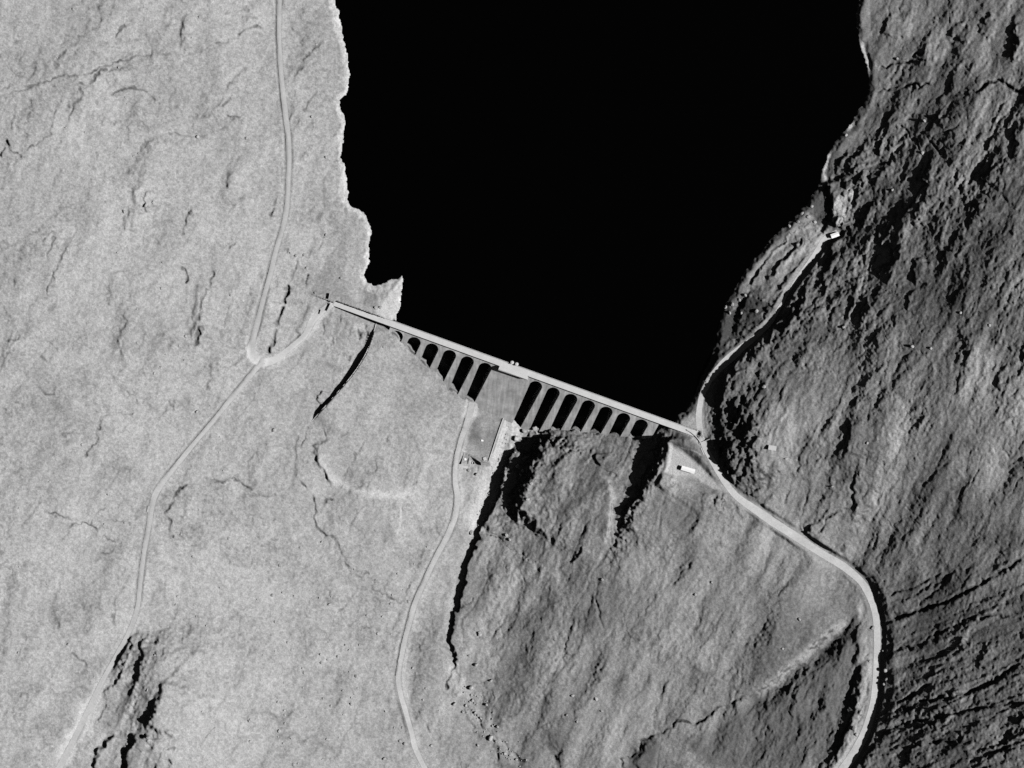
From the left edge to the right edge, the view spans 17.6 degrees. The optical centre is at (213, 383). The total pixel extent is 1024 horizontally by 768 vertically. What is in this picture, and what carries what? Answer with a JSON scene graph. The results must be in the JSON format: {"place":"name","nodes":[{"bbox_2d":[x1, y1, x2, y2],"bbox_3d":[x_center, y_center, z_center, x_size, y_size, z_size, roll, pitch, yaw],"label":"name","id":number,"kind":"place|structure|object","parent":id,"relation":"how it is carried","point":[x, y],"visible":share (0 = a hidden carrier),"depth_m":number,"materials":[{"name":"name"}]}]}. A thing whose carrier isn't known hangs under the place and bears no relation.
{"place":"outdoors","nodes":[
{"label":"outdoors","id":0,"kind":"place"},
{"bbox_2d":[56,360,263,767],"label":"hill track","id":1,"kind":"structure","parent":0,"point":[156,492],"depth_m":2955.55,"materials":[{"name":"grey gravel"}]},
{"bbox_2d":[247,0,332,366],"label":"track","id":2,"kind":"structure","parent":0,"point":[254,357],"depth_m":2983.36,"materials":[{"name":"grey gravel"}]},
{"bbox_2d":[396,402,474,767],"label":"valley road","id":3,"kind":"structure","parent":0,"point":[447,535],"depth_m":3058.56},
{"bbox_2d":[0,0,1023,767],"bbox_3d":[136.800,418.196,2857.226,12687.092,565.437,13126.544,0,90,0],"label":"ground","id":4,"kind":"structure","parent":0,"point":[902,446],"depth_m":2979.65,"materials":[{"name":"grey stone"}]},
{"bbox_2d":[312,325,375,420],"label":"retaining wall","id":5,"kind":"structure","parent":4,"relation":"on","point":[349,378],"depth_m":3004.33,"materials":[{"name":"concrete"}]},
{"bbox_2d":[461,452,489,468],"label":"gauging weir","id":6,"kind":"object","parent":4,"relation":"on","point":[463,466],"visible":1,"depth_m":3056.33,"materials":[{"name":"concrete"}]},
{"bbox_2d":[333,301,700,442],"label":"buttress dam","id":7,"kind":"structure","parent":4,"relation":"on","point":[504,386],"depth_m":3013.52,"materials":[{"name":"concrete"}]},
{"bbox_2d":[488,418,503,461],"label":"training wall","id":8,"kind":"structure","parent":7,"relation":"attached to","point":[496,439],"depth_m":3055.15,"materials":[{"name":"concrete"}]},
{"bbox_2d":[681,466,694,473],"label":"works hut","id":9,"kind":"object","parent":4,"relation":"on","point":[687,469],"visible":1,"depth_m":2999.34,"materials":[{"name":"white"}]},
{"bbox_2d":[768,445,776,450],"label":"hillside hut","id":10,"kind":"object","parent":4,"relation":"on","point":[770,447],"visible":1,"depth_m":2971.32,"materials":[{"name":"concrete"}]},
{"bbox_2d":[830,232,839,237],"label":"shore hut","id":11,"kind":"object","parent":4,"relation":"on","point":[834,235],"visible":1,"depth_m":2992.09,"materials":[{"name":"white"}]},
{"bbox_2d":[335,0,868,421],"bbox_3d":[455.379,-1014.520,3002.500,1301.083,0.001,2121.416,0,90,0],"label":"loch water","id":12,"kind":"structure","parent":0,"point":[609,199],"depth_m":3002.50,"materials":[{"name":"black liquid"}]},
{"bbox_2d":[696,230,836,434],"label":"shore track","id":13,"kind":"structure","parent":0,"point":[728,359],"depth_m":2994.13,"materials":[{"name":"grey gravel"}]},
{"bbox_2d":[697,433,880,767],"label":"road","id":14,"kind":"structure","parent":0,"point":[858,745],"depth_m":3006.57,"materials":[{"name":"grey asphalt"}]}
]}

